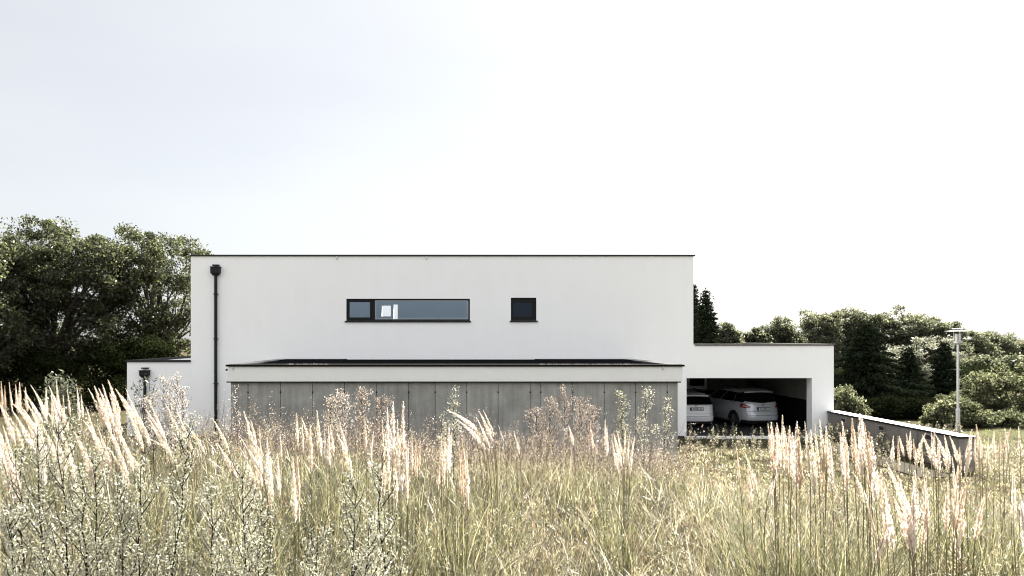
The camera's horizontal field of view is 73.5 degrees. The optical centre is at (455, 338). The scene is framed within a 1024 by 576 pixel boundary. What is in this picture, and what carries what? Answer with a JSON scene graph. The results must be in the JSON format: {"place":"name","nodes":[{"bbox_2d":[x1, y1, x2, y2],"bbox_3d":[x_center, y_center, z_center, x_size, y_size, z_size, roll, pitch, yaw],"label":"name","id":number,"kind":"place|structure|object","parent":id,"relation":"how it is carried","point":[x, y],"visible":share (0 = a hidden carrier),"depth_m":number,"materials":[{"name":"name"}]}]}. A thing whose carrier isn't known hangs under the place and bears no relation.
{"place":"outdoors","nodes":[
{"label":"outdoors","id":0,"kind":"place"},
{"bbox_2d":[0,340,1023,575],"bbox_3d":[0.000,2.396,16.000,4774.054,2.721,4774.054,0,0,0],"label":"ground","id":1,"kind":"structure","parent":0,"point":[703,441],"depth_m":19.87,"materials":[{"name":"plant"}]},
{"bbox_2d":[0,236,40,375],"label":"walnut tree","id":2,"kind":"object","parent":1,"relation":"on","point":[17,332],"visible":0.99,"depth_m":34.35,"materials":[{"name":"green plant"}]},
{"bbox_2d":[0,503,40,575],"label":"mugwort plant","id":3,"kind":"object","parent":1,"relation":"on","point":[12,539],"visible":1,"depth_m":2.52,"materials":[{"name":"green plant"}]},
{"bbox_2d":[0,441,51,575],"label":"mugwort plant","id":4,"kind":"object","parent":1,"relation":"on","point":[21,458],"visible":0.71,"depth_m":2.90,"materials":[{"name":"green plant"}]},
{"bbox_2d":[8,418,70,575],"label":"mugwort plant","id":5,"kind":"object","parent":1,"relation":"on","point":[40,474],"visible":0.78,"depth_m":2.92,"materials":[{"name":"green plant"}]},
{"bbox_2d":[0,382,87,476],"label":"reed tussock","id":6,"kind":"object","parent":1,"relation":"on","point":[19,398],"visible":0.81,"depth_m":7.20,"materials":[{"name":"beige plant"}]},
{"bbox_2d":[0,426,102,575],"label":"reed tussock","id":7,"kind":"object","parent":1,"relation":"on","point":[9,466],"visible":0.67,"depth_m":3.28,"materials":[{"name":"beige plant"}]},
{"bbox_2d":[0,343,103,412],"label":"hedge bush","id":8,"kind":"object","parent":1,"relation":"on","point":[26,373],"visible":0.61,"depth_m":35.22,"materials":[{"name":"green plant"}]},
{"bbox_2d":[0,386,105,542],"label":"reed tussock","id":9,"kind":"object","parent":1,"relation":"on","point":[43,411],"visible":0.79,"depth_m":4.97,"materials":[{"name":"beige plant"}]},
{"bbox_2d":[0,403,108,562],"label":"reed tussock","id":10,"kind":"object","parent":1,"relation":"on","point":[17,430],"visible":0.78,"depth_m":4.68,"materials":[{"name":"beige plant"}]},
{"bbox_2d":[0,385,108,528],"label":"reed tussock","id":11,"kind":"object","parent":1,"relation":"on","point":[54,405],"visible":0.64,"depth_m":5.19,"materials":[{"name":"beige plant"}]},
{"bbox_2d":[27,381,105,477],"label":"reed tussock","id":12,"kind":"object","parent":1,"relation":"on","point":[69,408],"visible":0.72,"depth_m":7.24,"materials":[{"name":"beige plant"}]},
{"bbox_2d":[34,414,101,575],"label":"mugwort plant","id":13,"kind":"object","parent":1,"relation":"on","point":[59,485],"visible":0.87,"depth_m":2.81,"materials":[{"name":"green plant"}]},
{"bbox_2d":[51,374,89,455],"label":"horseweed plant","id":14,"kind":"object","parent":1,"relation":"on","point":[64,390],"visible":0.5,"depth_m":9.00,"materials":[{"name":"green plant"}]},
{"bbox_2d":[0,214,151,378],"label":"walnut tree","id":15,"kind":"object","parent":1,"relation":"on","point":[48,293],"visible":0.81,"depth_m":36.68,"materials":[{"name":"green plant"}]},
{"bbox_2d":[0,423,170,575],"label":"reed tussock","id":16,"kind":"object","parent":1,"relation":"on","point":[53,455],"visible":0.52,"depth_m":3.70,"materials":[{"name":"beige plant"}]},
{"bbox_2d":[61,461,114,575],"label":"mugwort plant","id":17,"kind":"object","parent":1,"relation":"on","point":[82,545],"visible":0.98,"depth_m":2.71,"materials":[{"name":"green plant"}]},
{"bbox_2d":[78,443,124,575],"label":"mugwort plant","id":18,"kind":"object","parent":1,"relation":"on","point":[101,489],"visible":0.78,"depth_m":2.83,"materials":[{"name":"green plant"}]},
{"bbox_2d":[3,430,214,575],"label":"reed tussock","id":19,"kind":"object","parent":1,"relation":"on","point":[129,457],"visible":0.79,"depth_m":4.19,"materials":[{"name":"beige plant"}]},
{"bbox_2d":[24,381,194,562],"bbox_3d":[-2.411,0.970,4.850,1.215,1.354,1.241,0,0,0],"label":"reed tussock","id":20,"kind":"object","parent":1,"relation":"on","point":[108,418],"visible":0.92,"depth_m":4.84,"materials":[{"name":"beige plant"}]},
{"bbox_2d":[25,408,195,575],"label":"reed tussock","id":21,"kind":"object","parent":1,"relation":"on","point":[97,443],"visible":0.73,"depth_m":4.17,"materials":[{"name":"beige plant"}]},
{"bbox_2d":[97,472,142,575],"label":"mugwort plant","id":22,"kind":"object","parent":1,"relation":"on","point":[121,548],"visible":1,"depth_m":2.71,"materials":[{"name":"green plant"}]},
{"bbox_2d":[67,329,181,409],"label":"hedge bush","id":23,"kind":"object","parent":1,"relation":"on","point":[111,364],"visible":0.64,"depth_m":36.66,"materials":[{"name":"green plant"}]},
{"bbox_2d":[64,388,189,562],"bbox_3d":[-2.072,0.991,4.441,1.067,1.326,1.178,0,0,0],"label":"reed tussock","id":24,"kind":"object","parent":1,"relation":"on","point":[134,417],"visible":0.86,"depth_m":4.52,"materials":[{"name":"beige plant"}]},
{"bbox_2d":[114,455,168,575],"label":"mugwort plant","id":25,"kind":"object","parent":1,"relation":"on","point":[141,486],"visible":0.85,"depth_m":2.82,"materials":[{"name":"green plant"}]},
{"bbox_2d":[98,221,213,356],"bbox_3d":[-17.688,-1.522,41.069,7.819,11.104,6.389,0,0,0],"label":"walnut tree","id":26,"kind":"object","parent":1,"relation":"on","point":[159,319],"visible":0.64,"depth_m":39.83,"materials":[{"name":"green plant"}]},
{"bbox_2d":[95,406,239,575],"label":"reed tussock","id":27,"kind":"object","parent":1,"relation":"on","point":[162,443],"visible":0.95,"depth_m":4.33,"materials":[{"name":"beige plant"}]},
{"bbox_2d":[151,413,201,575],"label":"mugwort plant","id":28,"kind":"object","parent":1,"relation":"on","point":[177,529],"visible":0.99,"depth_m":2.92,"materials":[{"name":"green plant"}]},
{"bbox_2d":[119,405,241,575],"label":"reed tussock","id":29,"kind":"object","parent":1,"relation":"on","point":[192,487],"visible":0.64,"depth_m":4.30,"materials":[{"name":"beige plant"}]},
{"bbox_2d":[191,473,237,575],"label":"mugwort plant","id":30,"kind":"object","parent":1,"relation":"on","point":[213,530],"visible":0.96,"depth_m":2.92,"materials":[{"name":"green plant"}]},
{"bbox_2d":[129,412,338,575],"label":"reed tussock","id":31,"kind":"object","parent":1,"relation":"on","point":[254,448],"visible":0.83,"depth_m":3.63,"materials":[{"name":"beige plant"}]},
{"bbox_2d":[222,456,263,575],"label":"mugwort plant","id":32,"kind":"object","parent":1,"relation":"on","point":[243,507],"visible":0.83,"depth_m":2.82,"materials":[{"name":"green plant"}]},
{"bbox_2d":[184,418,305,575],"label":"reed tussock","id":33,"kind":"object","parent":1,"relation":"on","point":[234,473],"visible":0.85,"depth_m":3.86,"materials":[{"name":"beige plant"}]},
{"bbox_2d":[234,498,277,575],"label":"mugwort plant","id":34,"kind":"object","parent":1,"relation":"on","point":[257,566],"visible":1,"depth_m":2.71,"materials":[{"name":"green plant"}]},
{"bbox_2d":[176,437,344,575],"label":"reed tussock","id":35,"kind":"object","parent":1,"relation":"on","point":[252,476],"visible":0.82,"depth_m":3.48,"materials":[{"name":"beige plant"}]},
{"bbox_2d":[197,434,332,562],"bbox_3d":[-1.098,1.112,4.710,0.938,0.978,1.367,0,0,29],"label":"reed tussock","id":36,"kind":"object","parent":1,"relation":"on","point":[280,491],"visible":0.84,"depth_m":4.62,"materials":[{"name":"beige plant"}]},
{"bbox_2d":[185,438,345,575],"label":"reed tussock","id":37,"kind":"object","parent":1,"relation":"on","point":[269,482],"visible":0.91,"depth_m":3.55,"materials":[{"name":"beige plant"}]},
{"bbox_2d":[200,455,405,575],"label":"reed tussock","id":38,"kind":"object","parent":1,"relation":"on","point":[295,496],"visible":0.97,"depth_m":3.44,"materials":[{"name":"beige plant"}]},
{"bbox_2d":[232,410,394,566],"bbox_3d":[-1.001,1.061,4.649,1.106,1.116,1.328,0,0,-36],"label":"reed tussock","id":39,"kind":"object","parent":1,"relation":"on","point":[310,447],"visible":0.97,"depth_m":4.78,"materials":[{"name":"beige plant"}]},
{"bbox_2d":[251,426,377,559],"bbox_3d":[-1.010,1.127,5.040,0.892,0.999,1.168,0,0,22],"label":"reed tussock","id":40,"kind":"object","parent":1,"relation":"on","point":[328,448],"visible":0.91,"depth_m":4.94,"materials":[{"name":"beige plant"}]},
{"bbox_2d":[298,524,333,575],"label":"mugwort plant","id":41,"kind":"object","parent":1,"relation":"on","point":[313,552],"visible":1,"depth_m":2.52,"materials":[{"name":"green plant"}]},
{"bbox_2d":[280,424,403,575],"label":"reed tussock","id":42,"kind":"object","parent":1,"relation":"on","point":[346,456],"visible":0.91,"depth_m":4.71,"materials":[{"name":"beige plant"}]},
{"bbox_2d":[333,467,371,575],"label":"mugwort plant","id":43,"kind":"object","parent":1,"relation":"on","point":[357,524],"visible":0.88,"depth_m":2.82,"materials":[{"name":"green plant"}]},
{"bbox_2d":[345,509,387,575],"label":"mugwort plant","id":44,"kind":"object","parent":1,"relation":"on","point":[372,519],"visible":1,"depth_m":2.61,"materials":[{"name":"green plant"}]},
{"bbox_2d":[328,418,412,562],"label":"reed tussock","id":45,"kind":"object","parent":1,"relation":"on","point":[369,463],"visible":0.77,"depth_m":4.90,"materials":[{"name":"beige plant"}]},
{"bbox_2d":[363,435,411,575],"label":"mugwort plant","id":46,"kind":"object","parent":1,"relation":"on","point":[389,557],"visible":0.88,"depth_m":2.91,"materials":[{"name":"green plant"}]},
{"bbox_2d":[299,401,481,575],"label":"reed tussock","id":47,"kind":"object","parent":1,"relation":"on","point":[398,465],"visible":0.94,"depth_m":3.71,"materials":[{"name":"beige plant"}]},
{"bbox_2d":[357,436,470,575],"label":"reed tussock","id":48,"kind":"object","parent":1,"relation":"on","point":[417,462],"visible":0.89,"depth_m":4.58,"materials":[{"name":"beige plant"}]},
{"bbox_2d":[338,428,538,575],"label":"reed tussock","id":49,"kind":"object","parent":1,"relation":"on","point":[447,461],"visible":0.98,"depth_m":3.98,"materials":[{"name":"beige plant"}]},
{"bbox_2d":[125,255,835,464],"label":"house","id":50,"kind":"structure","parent":1,"relation":"on","point":[512,337],"depth_m":26.00,"materials":[{"name":"white paint"}]},
{"bbox_2d":[345,299,470,321],"bbox_3d":[-1.830,-1.074,26.035,4.800,0.892,0.190,0,0,0],"label":"window","id":51,"kind":"structure","parent":50,"relation":"in","point":[372,318],"depth_m":26.05,"materials":[{"name":"black"}]},
{"bbox_2d":[510,298,537,321],"bbox_3d":[2.580,-1.099,26.035,1.060,0.922,0.190,0,0,0],"label":"window","id":52,"kind":"structure","parent":50,"relation":"in","point":[522,309],"depth_m":26.05,"materials":[{"name":"black glass"}]},
{"bbox_2d":[687,388,713,425],"bbox_3d":[9.900,2.935,30.248,2.081,1.521,4.504,0,0,0],"label":"parked car","id":53,"kind":"object","parent":50,"relation":"on","point":[699,407],"visible":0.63,"depth_m":28.09,"materials":[{"name":"white paint"}]},
{"bbox_2d":[707,385,777,425],"bbox_3d":[12.343,2.860,30.253,2.101,1.671,4.550,0,0,-8],"label":"parked car","id":54,"kind":"object","parent":50,"relation":"on","point":[737,406],"visible":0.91,"depth_m":28.41,"materials":[{"name":"silver metal"}]},
{"bbox_2d":[395,439,575,575],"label":"reed tussock","id":55,"kind":"object","parent":1,"relation":"on","point":[464,461],"visible":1,"depth_m":3.76,"materials":[{"name":"beige plant"}]},
{"bbox_2d":[430,409,540,570],"bbox_3d":[0.180,1.112,5.048,0.978,1.232,1.204,0,0,33],"label":"reed tussock","id":56,"kind":"object","parent":1,"relation":"on","point":[480,442],"visible":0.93,"depth_m":5.00,"materials":[{"name":"beige plant"}]},
{"bbox_2d":[413,427,572,560],"bbox_3d":[0.515,1.229,5.340,1.535,1.062,1.326,0,0,-33],"label":"reed tussock","id":57,"kind":"object","parent":1,"relation":"on","point":[515,511],"visible":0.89,"depth_m":5.37,"materials":[{"name":"beige plant"}]},
{"bbox_2d":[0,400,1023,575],"bbox_3d":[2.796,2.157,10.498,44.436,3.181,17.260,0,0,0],"label":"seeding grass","id":58,"kind":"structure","parent":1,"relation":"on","point":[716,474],"depth_m":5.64,"materials":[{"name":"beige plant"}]},
{"bbox_2d":[1,390,1023,575],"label":"wild weeds","id":59,"kind":"object","parent":1,"relation":"on","point":[591,456],"visible":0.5,"depth_m":8.13,"materials":[{"name":"beige plant"}]},
{"bbox_2d":[537,396,565,468],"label":"dock bush","id":60,"kind":"object","parent":1,"relation":"on","point":[549,405],"visible":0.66,"depth_m":11.53,"materials":[{"name":"brown plant"}]},
{"bbox_2d":[559,395,593,470],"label":"plant","id":61,"kind":"object","parent":1,"relation":"on","point":[581,417],"visible":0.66,"depth_m":11.54,"materials":[{"name":"beige plant"}]},
{"bbox_2d":[541,422,614,513],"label":"reed tussock","id":62,"kind":"object","parent":1,"relation":"on","point":[578,469],"visible":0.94,"depth_m":6.95,"materials":[{"name":"beige plant"}]},
{"bbox_2d":[557,423,649,560],"bbox_3d":[1.135,1.260,5.701,1.077,1.189,1.399,0,0,0],"label":"reed tussock","id":63,"kind":"object","parent":1,"relation":"on","point":[606,482],"visible":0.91,"depth_m":5.63,"materials":[{"name":"beige plant"}]},
{"bbox_2d":[562,430,691,575],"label":"reed tussock","id":64,"kind":"object","parent":1,"relation":"on","point":[631,556],"visible":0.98,"depth_m":5.01,"materials":[{"name":"beige plant"}]},
{"bbox_2d":[693,288,724,343],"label":"spruce tree","id":65,"kind":"object","parent":1,"relation":"on","point":[706,329],"visible":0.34,"depth_m":45.71,"materials":[{"name":"green plant"}]},
{"bbox_2d":[715,322,744,343],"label":"poplar tree","id":66,"kind":"object","parent":1,"relation":"on","point":[730,334],"visible":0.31,"depth_m":61.49,"materials":[{"name":"green plant"}]},
{"bbox_2d":[665,452,843,575],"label":"reed tussock","id":67,"kind":"object","parent":1,"relation":"on","point":[754,482],"visible":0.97,"depth_m":4.40,"materials":[{"name":"beige plant"}]},
{"bbox_2d":[678,469,866,575],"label":"reed tussock","id":68,"kind":"object","parent":1,"relation":"on","point":[771,489],"visible":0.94,"depth_m":4.22,"materials":[{"name":"beige plant"}]},
{"bbox_2d":[688,422,864,575],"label":"reed tussock","id":69,"kind":"object","parent":1,"relation":"on","point":[774,454],"visible":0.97,"depth_m":4.10,"materials":[{"name":"beige plant"}]},
{"bbox_2d":[759,315,811,343],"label":"poplar tree","id":70,"kind":"object","parent":1,"relation":"on","point":[780,331],"visible":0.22,"depth_m":65.42,"materials":[{"name":"green plant"}]},
{"bbox_2d":[711,415,890,575],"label":"reed tussock","id":71,"kind":"object","parent":1,"relation":"on","point":[790,448],"visible":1,"depth_m":3.93,"materials":[{"name":"beige plant"}]},
{"bbox_2d":[734,472,878,575],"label":"reed tussock","id":72,"kind":"object","parent":1,"relation":"on","point":[864,498],"visible":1,"depth_m":2.90,"materials":[{"name":"beige plant"}]},
{"bbox_2d":[797,308,845,369],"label":"poplar tree","id":73,"kind":"object","parent":1,"relation":"on","point":[826,323],"visible":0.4,"depth_m":67.32,"materials":[{"name":"green plant"}]},
{"bbox_2d":[760,420,922,575],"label":"reed tussock","id":74,"kind":"object","parent":1,"relation":"on","point":[813,463],"visible":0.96,"depth_m":4.07,"materials":[{"name":"beige plant"}]},
{"bbox_2d":[819,306,874,369],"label":"poplar tree","id":75,"kind":"object","parent":1,"relation":"on","point":[854,319],"visible":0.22,"depth_m":69.38,"materials":[{"name":"green plant"}]},
{"bbox_2d":[750,419,951,575],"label":"reed tussock","id":76,"kind":"object","parent":1,"relation":"on","point":[844,455],"visible":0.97,"depth_m":4.01,"materials":[{"name":"beige plant"}]},
{"bbox_2d":[834,384,872,416],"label":"shrub","id":77,"kind":"object","parent":1,"relation":"on","point":[850,403],"visible":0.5,"depth_m":28.69,"materials":[{"name":"green plant"}]},
{"bbox_2d":[853,304,907,346],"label":"poplar tree","id":78,"kind":"object","parent":1,"relation":"on","point":[881,321],"visible":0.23,"depth_m":69.46,"materials":[{"name":"green plant"}]},
{"bbox_2d":[834,320,931,399],"bbox_3d":[24.225,1.514,39.811,6.567,5.216,6.562,0,0,0],"label":"spruce tree","id":79,"kind":"object","parent":1,"relation":"on","point":[867,367],"visible":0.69,"depth_m":39.37,"materials":[{"name":"green plant"}]},
{"bbox_2d":[852,461,917,575],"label":"reed tussock","id":80,"kind":"object","parent":1,"relation":"on","point":[907,529],"visible":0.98,"depth_m":2.94,"materials":[{"name":"beige plant"}]},
{"bbox_2d":[872,392,924,419],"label":"shade bush","id":81,"kind":"object","parent":1,"relation":"on","point":[899,409],"visible":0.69,"depth_m":31.41,"materials":[{"name":"green plant"}]},
{"bbox_2d":[827,411,976,470],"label":"retaining wall","id":82,"kind":"structure","parent":1,"relation":"on","point":[874,427],"depth_m":21.63,"materials":[{"name":"concrete"}]},
{"bbox_2d":[810,471,995,575],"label":"reed tussock","id":83,"kind":"object","parent":1,"relation":"on","point":[916,517],"visible":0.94,"depth_m":2.99,"materials":[{"name":"beige plant"}]},
{"bbox_2d":[784,413,1022,575],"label":"reed tussock","id":84,"kind":"object","parent":1,"relation":"on","point":[866,450],"visible":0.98,"depth_m":3.78,"materials":[{"name":"beige plant"}]},
{"bbox_2d":[844,468,983,575],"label":"reed tussock","id":85,"kind":"object","parent":1,"relation":"on","point":[958,511],"visible":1,"depth_m":3.02,"materials":[{"name":"beige plant"}]},
{"bbox_2d":[890,345,937,401],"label":"spruce tree","id":86,"kind":"object","parent":1,"relation":"on","point":[911,371],"visible":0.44,"depth_m":40.62,"materials":[{"name":"green plant"}]},
{"bbox_2d":[885,312,949,363],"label":"poplar tree","id":87,"kind":"object","parent":1,"relation":"on","point":[904,334],"visible":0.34,"depth_m":67.48,"materials":[{"name":"green plant"}]},
{"bbox_2d":[835,431,1008,575],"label":"reed tussock","id":88,"kind":"object","parent":1,"relation":"on","point":[918,455],"visible":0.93,"depth_m":4.92,"materials":[{"name":"beige plant"}]},
{"bbox_2d":[880,334,967,387],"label":"tree","id":89,"kind":"object","parent":1,"relation":"on","point":[919,349],"visible":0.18,"depth_m":49.46,"materials":[{"name":"green plant"}]},
{"bbox_2d":[893,396,962,419],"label":"shade bush","id":90,"kind":"object","parent":1,"relation":"on","point":[917,402],"visible":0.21,"depth_m":31.52,"materials":[{"name":"green plant"}]},
{"bbox_2d":[849,429,1020,575],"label":"reed tussock","id":91,"kind":"object","parent":1,"relation":"on","point":[932,456],"visible":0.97,"depth_m":4.96,"materials":[{"name":"beige plant"}]},
{"bbox_2d":[920,341,967,398],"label":"spruce tree","id":92,"kind":"object","parent":1,"relation":"on","point":[942,376],"visible":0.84,"depth_m":41.71,"materials":[{"name":"green plant"}]},
{"bbox_2d":[865,430,1023,575],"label":"reed tussock","id":93,"kind":"object","parent":1,"relation":"on","point":[967,459],"visible":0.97,"depth_m":4.80,"materials":[{"name":"beige plant"}]},
{"bbox_2d":[923,321,973,369],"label":"poplar tree","id":94,"kind":"object","parent":1,"relation":"on","point":[940,328],"visible":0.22,"depth_m":65.52,"materials":[{"name":"green plant"}]},
{"bbox_2d":[918,393,996,427],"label":"vine covered bush","id":95,"kind":"object","parent":1,"relation":"on","point":[942,412],"visible":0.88,"depth_m":28.64,"materials":[{"name":"green plant"}]},
{"bbox_2d":[901,421,1023,481],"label":"lawn grass","id":96,"kind":"structure","parent":1,"relation":"on","point":[993,461],"depth_m":24.09,"materials":[{"name":"green plant"}]},
{"bbox_2d":[917,426,1023,575],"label":"reed tussock","id":97,"kind":"object","parent":1,"relation":"on","point":[1006,443],"visible":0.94,"depth_m":4.97,"materials":[{"name":"beige plant"}]},
{"bbox_2d":[918,424,1022,575],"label":"reed tussock","id":98,"kind":"object","parent":1,"relation":"on","point":[980,450],"visible":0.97,"depth_m":5.03,"materials":[{"name":"beige plant"}]},
{"bbox_2d":[924,469,1023,575],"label":"reed tussock","id":99,"kind":"object","parent":1,"relation":"on","point":[1014,510],"visible":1,"depth_m":2.91,"materials":[{"name":"beige plant"}]},
{"bbox_2d":[956,353,1003,371],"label":"broadleaf tree","id":100,"kind":"object","parent":1,"relation":"on","point":[987,359],"visible":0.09,"depth_m":59.40,"materials":[{"name":"green plant"}]},
{"bbox_2d":[959,330,1004,361],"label":"broadleaf tree","id":101,"kind":"object","parent":1,"relation":"on","point":[984,345],"visible":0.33,"depth_m":87.28,"materials":[{"name":"green plant"}]},
{"bbox_2d":[947,362,1023,413],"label":"bush","id":102,"kind":"object","parent":1,"relation":"on","point":[995,389],"visible":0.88,"depth_m":33.47,"materials":[{"name":"green plant"}]},
{"bbox_2d":[982,330,1023,358],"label":"broadleaf tree","id":103,"kind":"object","parent":1,"relation":"on","point":[1007,346],"visible":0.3,"depth_m":90.94,"materials":[{"name":"green plant"}]},
{"bbox_2d":[988,408,1023,427],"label":"shrub","id":104,"kind":"object","parent":1,"relation":"on","point":[1010,418],"visible":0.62,"depth_m":28.55,"materials":[{"name":"green plant"}]},
{"bbox_2d":[0,0,1023,339],"label":"sky","id":105,"kind":"structure","parent":0,"point":[819,156],"materials":[{"name":"white"}]},
{"bbox_2d":[790,438,951,477],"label":"driveway","id":106,"kind":"structure","parent":0,"point":[903,469],"depth_m":19.55,"materials":[{"name":"concrete"}]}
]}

